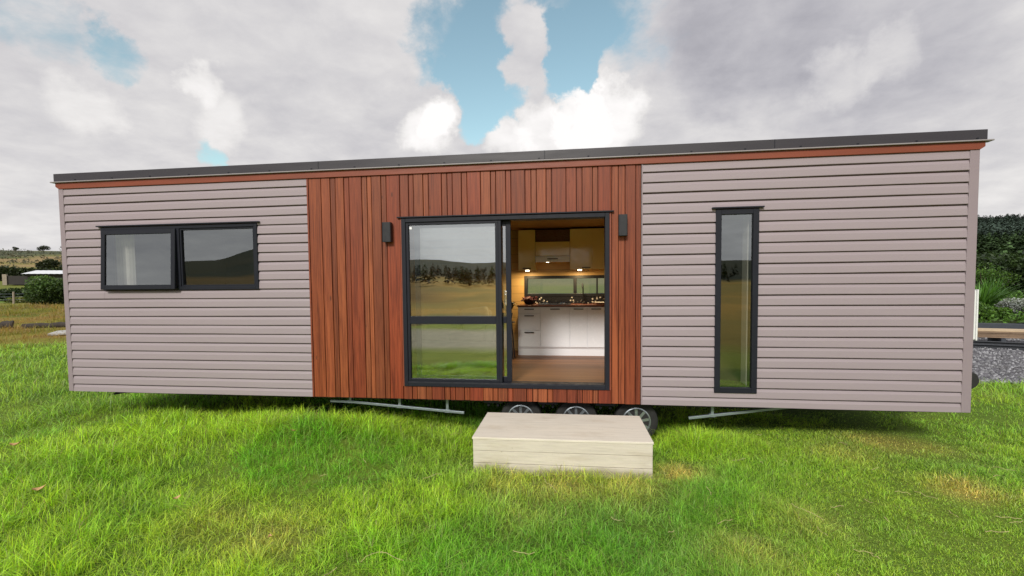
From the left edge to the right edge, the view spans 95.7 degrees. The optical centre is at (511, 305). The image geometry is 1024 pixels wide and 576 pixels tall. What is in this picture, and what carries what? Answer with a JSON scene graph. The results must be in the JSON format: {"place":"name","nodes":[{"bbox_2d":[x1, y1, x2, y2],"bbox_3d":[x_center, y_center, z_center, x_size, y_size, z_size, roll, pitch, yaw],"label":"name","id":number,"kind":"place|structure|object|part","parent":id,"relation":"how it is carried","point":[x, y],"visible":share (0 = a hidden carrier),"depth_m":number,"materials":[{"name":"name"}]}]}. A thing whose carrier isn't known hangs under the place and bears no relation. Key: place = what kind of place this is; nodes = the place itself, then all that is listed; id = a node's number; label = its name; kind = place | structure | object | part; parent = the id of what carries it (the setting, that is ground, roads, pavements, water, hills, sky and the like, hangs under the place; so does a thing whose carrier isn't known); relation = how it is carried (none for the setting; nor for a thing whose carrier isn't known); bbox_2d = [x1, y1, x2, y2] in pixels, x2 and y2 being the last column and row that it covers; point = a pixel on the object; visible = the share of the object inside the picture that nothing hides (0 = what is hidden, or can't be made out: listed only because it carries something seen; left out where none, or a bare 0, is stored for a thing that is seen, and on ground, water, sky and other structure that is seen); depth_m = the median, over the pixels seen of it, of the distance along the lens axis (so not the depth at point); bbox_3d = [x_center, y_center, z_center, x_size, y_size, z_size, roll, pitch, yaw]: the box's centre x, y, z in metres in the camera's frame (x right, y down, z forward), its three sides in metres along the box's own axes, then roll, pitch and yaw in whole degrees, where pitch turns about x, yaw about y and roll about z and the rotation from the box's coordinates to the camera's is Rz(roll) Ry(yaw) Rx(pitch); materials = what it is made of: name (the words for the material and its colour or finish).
{"place":"outdoors","nodes":[
{"label":"outdoors","id":0,"kind":"place"},
{"bbox_2d":[0,301,66,348],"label":"dry grass","id":1,"kind":"structure","parent":0,"point":[29,312],"depth_m":23.81,"materials":[{"name":"brown plant"}]},
{"bbox_2d":[0,250,1023,575],"bbox_3d":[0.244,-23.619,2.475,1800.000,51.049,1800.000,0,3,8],"label":"ground","id":2,"kind":"structure","parent":0,"point":[550,286],"depth_m":4.25,"materials":[{"name":"green plant"}]},
{"bbox_2d":[0,320,13,328],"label":"fallen log","id":3,"kind":"object","parent":2,"relation":"on","point":[5,325],"visible":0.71,"depth_m":20.70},
{"bbox_2d":[12,292,14,303],"bbox_3d":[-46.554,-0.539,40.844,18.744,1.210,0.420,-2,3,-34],"label":"fence post","id":4,"kind":"object","parent":2,"relation":"on","point":[13,297],"visible":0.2,"depth_m":41.92,"materials":[{"name":"wood"}]},
{"bbox_2d":[0,287,30,300],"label":"hedge","id":5,"kind":"object","parent":2,"relation":"on","point":[5,293],"visible":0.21,"depth_m":45.37,"materials":[{"name":"green plant"}]},
{"bbox_2d":[4,296,30,302],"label":"hedge","id":6,"kind":"object","parent":2,"relation":"on","point":[19,299],"visible":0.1,"depth_m":42.85,"materials":[{"name":"green plant"}]},
{"bbox_2d":[0,248,61,267],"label":"hillside scrub","id":7,"kind":"object","parent":2,"relation":"on","point":[24,261],"visible":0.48,"depth_m":216.91,"materials":[{"name":"green plant"}]},
{"bbox_2d":[0,266,62,280],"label":"hedge","id":8,"kind":"object","parent":2,"relation":"on","point":[12,271],"visible":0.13,"depth_m":85.14,"materials":[{"name":"green plant"}]},
{"bbox_2d":[2,270,62,284],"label":"farm shed","id":9,"kind":"structure","parent":2,"relation":"on","point":[12,280],"depth_m":74.20,"materials":[{"name":"white metal"}]},
{"bbox_2d":[32,484,45,489],"bbox_3d":[-4.079,1.575,3.998,0.068,0.041,0.060,0,3,8],"label":"dead leaf","id":10,"kind":"object","parent":2,"relation":"on","point":[39,488],"visible":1,"depth_m":4.01,"materials":[{"name":"beige plant"}]},
{"bbox_2d":[21,275,63,304],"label":"round shrub","id":11,"kind":"object","parent":2,"relation":"on","point":[47,291],"visible":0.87,"depth_m":40.58,"materials":[{"name":"green plant"}]},
{"bbox_2d":[21,322,65,328],"bbox_3d":[-21.098,0.912,21.195,1.943,0.296,0.284,-2,3,-21],"label":"fallen log","id":12,"kind":"object","parent":2,"relation":"on","point":[50,325],"visible":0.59,"depth_m":21.07,"materials":[{"name":"wood"}]},
{"bbox_2d":[37,245,50,251],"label":"ridge tree","id":13,"kind":"object","parent":2,"relation":"on","point":[42,248],"visible":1,"depth_m":310.37,"materials":[{"name":"green plant"}]},
{"bbox_2d":[35,258,60,268],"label":"hill bush","id":14,"kind":"object","parent":2,"relation":"on","point":[51,263],"visible":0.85,"depth_m":112.95,"materials":[{"name":"green plant"}]},
{"bbox_2d":[48,330,65,335],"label":"broken slab","id":15,"kind":"structure","parent":2,"relation":"on","point":[60,332],"depth_m":18.10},
{"bbox_2d":[50,129,994,436],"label":"tiny house","id":16,"kind":"structure","parent":2,"relation":"on","point":[828,273],"depth_m":5.64,"materials":[{"name":"paint"}]},
{"bbox_2d":[115,235,135,284],"bbox_3d":[-5.443,-0.102,6.567,0.303,2.040,0.055,0,3,8],"label":"curtain","id":17,"kind":"object","parent":16,"relation":"hanging from","point":[125,259],"depth_m":6.53,"materials":[{"name":"white fabric"}]},
{"bbox_2d":[95,221,259,290],"bbox_3d":[-4.451,-0.644,6.215,2.407,0.880,0.202,0,3,8],"label":"window","id":18,"kind":"structure","parent":16,"relation":"in","point":[179,264],"depth_m":6.19,"materials":[{"name":"metal"}]},
{"bbox_2d":[382,222,392,241],"bbox_3d":[-1.543,-0.903,5.755,0.107,0.242,0.080,0,3,8],"label":"wall lamp","id":19,"kind":"object","parent":16,"relation":"attached to","point":[387,235],"visible":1,"depth_m":5.72,"materials":[{"name":"black metal"}]},
{"bbox_2d":[411,310,502,357],"bbox_3d":[-0.992,0.483,8.189,1.570,0.768,0.880,0,3,8],"label":"sofa","id":20,"kind":"object","parent":16,"relation":"on","point":[463,341],"visible":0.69,"depth_m":7.79,"materials":[{"name":"grey fabric"}]},
{"bbox_2d":[460,306,488,330],"bbox_3d":[-0.622,0.235,7.986,0.523,0.431,0.226,-1,3,-1],"label":"cushion","id":21,"kind":"object","parent":20,"relation":"on","point":[480,311],"visible":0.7,"depth_m":7.90,"materials":[{"name":"white fabric"}]},
{"bbox_2d":[397,210,613,389],"bbox_3d":[-0.098,-0.042,5.695,2.639,2.121,0.172,0,3,8],"label":"sliding door","id":22,"kind":"structure","parent":16,"relation":"in","point":[475,220],"depth_m":5.69,"materials":[{"name":"metal"}]},
{"bbox_2d":[502,321,514,359],"bbox_3d":[-0.072,0.577,7.636,0.260,0.613,0.260,0,3,8],"label":"plant stand","id":23,"kind":"object","parent":16,"relation":"on","point":[513,347],"visible":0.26,"depth_m":7.69,"materials":[{"name":"black paint"}]},
{"bbox_2d":[502,300,517,316],"bbox_3d":[-0.055,0.083,7.601,0.452,0.373,0.319,-2,3,-36],"label":"potted plant","id":24,"kind":"object","parent":23,"relation":"on","point":[504,309],"visible":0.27,"depth_m":7.56,"materials":[{"name":"green plant"}]},
{"bbox_2d":[518,230,536,270],"bbox_3d":[0.282,-0.959,8.264,0.295,0.718,0.394,0,3,8],"label":"wall cabinet","id":25,"kind":"object","parent":16,"relation":"attached to","point":[526,249],"depth_m":8.10,"materials":[{"name":"black paint"}]},
{"bbox_2d":[518,230,534,269],"bbox_3d":[0.259,-0.960,8.090,0.293,0.696,0.044,0,3,8],"label":"door","id":26,"kind":"structure","parent":25,"relation":"in","point":[526,238],"depth_m":8.09,"materials":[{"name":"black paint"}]},
{"bbox_2d":[535,230,569,262],"bbox_3d":[0.726,-1.036,8.196,0.593,0.566,0.404,0,3,8],"label":"range hood","id":27,"kind":"object","parent":16,"relation":"attached to","point":[552,246],"visible":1,"depth_m":8.06,"materials":[{"name":"white laminate"}]},
{"bbox_2d":[535,241,569,255],"bbox_3d":[0.706,-0.977,8.043,0.593,0.240,0.018,0,3,8],"label":"flap door","id":28,"kind":"structure","parent":27,"relation":"in","point":[541,248],"depth_m":8.03,"materials":[{"name":"brown wood"}]},
{"bbox_2d":[517,296,603,355],"bbox_3d":[1.026,0.355,8.117,1.800,0.990,0.616,0,3,8],"label":"base cabinet","id":29,"kind":"object","parent":16,"relation":"on","point":[575,327],"visible":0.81,"depth_m":7.88,"materials":[{"name":"white laminate"}]},
{"bbox_2d":[520,296,536,304],"bbox_3d":[0.310,-0.084,8.131,0.264,0.148,0.269,2,4,42],"label":"flower bowl","id":30,"kind":"object","parent":29,"relation":"on","point":[528,300],"visible":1,"depth_m":8.06,"materials":[{"name":"black paint"}]},
{"bbox_2d":[538,302,570,304],"bbox_3d":[0.750,-0.033,8.138,0.560,0.036,0.470,0,3,8],"label":"cooktop","id":31,"kind":"object","parent":29,"relation":"on","point":[557,303],"visible":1,"depth_m":7.99,"materials":[{"name":"black glass"}]},
{"bbox_3d":[0.735,0.375,7.868,0.494,0.680,0.045,0,3,8],"label":"door","id":32,"kind":"part","parent":29,"relation":"part of","materials":[{"name":"white laminate"}]},
{"bbox_3d":[1.126,0.374,7.815,0.284,0.680,0.045,0,3,8],"label":"door","id":33,"kind":"part","parent":29,"relation":"part of","materials":[{"name":"white laminate"}]},
{"bbox_2d":[582,283,585,303],"bbox_3d":[1.247,-0.205,8.172,0.083,0.367,0.185,1,3,30],"label":"kitchen tap","id":34,"kind":"object","parent":29,"relation":"on","point":[583,293],"visible":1,"depth_m":8.23,"materials":[{"name":"black paint"}]},
{"bbox_3d":[1.416,0.373,7.776,0.288,0.680,0.045,0,3,8],"label":"door","id":35,"kind":"part","parent":29,"relation":"part of","materials":[{"name":"white laminate"}]},
{"bbox_2d":[524,275,603,296],"bbox_3d":[1.082,-0.348,8.442,1.700,0.380,0.150,0,3,8],"label":"window","id":36,"kind":"structure","parent":16,"relation":"in","point":[574,277],"depth_m":8.38,"materials":[{"name":"black paint"}]},
{"bbox_2d":[570,228,603,270],"bbox_3d":[1.405,-0.963,8.113,0.765,0.718,0.394,0,3,8],"label":"wall cabinet","id":37,"kind":"object","parent":16,"relation":"attached to","point":[586,249],"depth_m":7.96,"materials":[{"name":"black paint"}]},
{"bbox_2d":[570,228,591,269],"bbox_3d":[1.189,-0.963,7.966,0.373,0.696,0.044,0,3,8],"label":"door","id":38,"kind":"structure","parent":37,"relation":"in","point":[580,239],"depth_m":7.97,"materials":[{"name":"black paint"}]},
{"bbox_2d":[592,228,603,268],"bbox_3d":[1.569,-0.965,7.914,0.386,0.696,0.044,0,3,8],"label":"door","id":39,"kind":"structure","parent":37,"relation":"in","point":[597,233],"depth_m":7.93,"materials":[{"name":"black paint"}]},
{"bbox_2d":[618,214,626,235],"bbox_3d":[1.285,-0.925,5.374,0.100,0.244,0.080,0,3,8],"label":"wall lamp","id":40,"kind":"object","parent":16,"relation":"attached to","point":[622,224],"visible":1,"depth_m":5.34,"materials":[{"name":"black metal"}]},
{"bbox_2d":[712,206,764,393],"bbox_3d":[2.576,-0.055,5.422,0.553,2.121,0.360,0,3,8],"label":"window","id":41,"kind":"structure","parent":16,"relation":"in","point":[750,237],"depth_m":5.30,"materials":[{"name":"metal"}]},
{"bbox_2d":[973,289,978,340],"bbox_3d":[5.199,0.244,5.499,0.320,0.859,0.350,0,3,8],"label":"water heater","id":42,"kind":"object","parent":16,"relation":"attached to","point":[976,305],"visible":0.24,"depth_m":5.30,"materials":[{"name":"white metal"}]},
{"bbox_2d":[472,412,653,478],"bbox_3d":[0.539,1.492,5.022,1.780,0.376,0.904,0,3,7],"label":"doorstep","id":43,"kind":"object","parent":2,"relation":"on","point":[611,444],"visible":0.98,"depth_m":4.64,"materials":[{"name":"beige wood"}]},
{"bbox_2d":[285,411,1021,575],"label":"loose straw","id":44,"kind":"object","parent":2,"relation":"on","point":[717,523],"visible":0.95,"depth_m":3.60,"materials":[{"name":"beige plant"}]},
{"bbox_2d":[972,337,1023,383],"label":"gravel yard","id":45,"kind":"structure","parent":2,"relation":"on","point":[978,370],"depth_m":10.04,"materials":[{"name":"grey gravel"}]},
{"bbox_2d":[973,344,1023,349],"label":"steel beam","id":46,"kind":"structure","parent":45,"relation":"on","point":[995,346],"depth_m":12.26,"materials":[{"name":"black metal"}]},
{"bbox_2d":[973,340,1023,345],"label":"steel beam","id":47,"kind":"structure","parent":45,"relation":"on","point":[999,343],"depth_m":12.48,"materials":[{"name":"black metal"}]},
{"bbox_2d":[977,328,1023,341],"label":"timber stack","id":48,"kind":"object","parent":45,"relation":"on","point":[996,334],"visible":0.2,"depth_m":13.32,"materials":[{"name":"brown wood"}]},
{"bbox_2d":[976,251,1023,295],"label":"bush","id":49,"kind":"object","parent":2,"relation":"on","point":[1008,262],"visible":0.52,"depth_m":31.49,"materials":[{"name":"green plant"}]},
{"bbox_2d":[976,230,1023,268],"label":"hill scrub","id":50,"kind":"object","parent":2,"relation":"on","point":[1015,243],"visible":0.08,"depth_m":88.33,"materials":[{"name":"green plant"}]},
{"bbox_2d":[977,213,1023,243],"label":"hill forest","id":51,"kind":"object","parent":2,"relation":"on","point":[1001,225],"visible":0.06,"depth_m":197.60,"materials":[{"name":"green plant"}]},
{"bbox_2d":[978,323,1023,338],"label":"retaining wall","id":52,"kind":"structure","parent":2,"relation":"on","point":[1002,325],"depth_m":14.66,"materials":[{"name":"grey concrete"}]},
{"bbox_2d":[978,296,1023,322],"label":"garden bed","id":53,"kind":"object","parent":2,"relation":"on","point":[999,321],"visible":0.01,"depth_m":15.41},
{"bbox_2d":[978,301,985,309],"bbox_3d":[16.643,0.146,16.988,1.192,0.714,0.996,0,3,8],"label":"green bush","id":54,"kind":"object","parent":53,"relation":"on","point":[981,304],"visible":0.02,"depth_m":16.66,"materials":[{"name":"green plant"}]},
{"bbox_2d":[978,306,1012,318],"bbox_3d":[16.590,0.327,15.977,0.924,0.573,0.873,0,3,8],"label":"green bush","id":55,"kind":"object","parent":53,"relation":"on","point":[989,311],"visible":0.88,"depth_m":15.78,"materials":[{"name":"green plant"}]},
{"bbox_2d":[975,262,1021,289],"bbox_3d":[21.683,-1.018,21.372,2.121,1.927,2.251,0,3,8],"label":"green bush","id":56,"kind":"object","parent":53,"relation":"on","point":[980,275],"visible":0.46,"depth_m":20.90,"materials":[{"name":"green plant"}]},
{"bbox_2d":[975,280,1022,306],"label":"flax plant","id":57,"kind":"object","parent":53,"relation":"on","point":[986,296],"visible":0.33,"depth_m":17.30,"materials":[{"name":"green plant"}]},
{"bbox_2d":[979,277,1021,305],"bbox_3d":[19.384,-0.573,18.610,2.313,1.250,2.848,-1,3,-12],"label":"flax plant","id":58,"kind":"object","parent":53,"relation":"on","point":[1001,289],"visible":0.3,"depth_m":18.40,"materials":[{"name":"green plant"}]},
{"bbox_2d":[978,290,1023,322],"bbox_3d":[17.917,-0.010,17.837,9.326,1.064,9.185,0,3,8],"label":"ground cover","id":59,"kind":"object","parent":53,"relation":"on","point":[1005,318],"visible":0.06,"depth_m":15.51,"materials":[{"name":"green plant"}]},
{"bbox_2d":[994,297,1023,315],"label":"silver bush","id":60,"kind":"object","parent":53,"relation":"on","point":[1012,302],"visible":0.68,"depth_m":16.28,"materials":[{"name":"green plant"}]},
{"bbox_2d":[995,251,1023,282],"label":"bush","id":61,"kind":"object","parent":2,"relation":"on","point":[1015,255],"depth_m":34.88,"materials":[{"name":"green plant"}]},
{"bbox_2d":[0,0,1023,250],"label":"sky","id":62,"kind":"structure","parent":0,"point":[86,85],"materials":[{"name":"white"}]}
]}

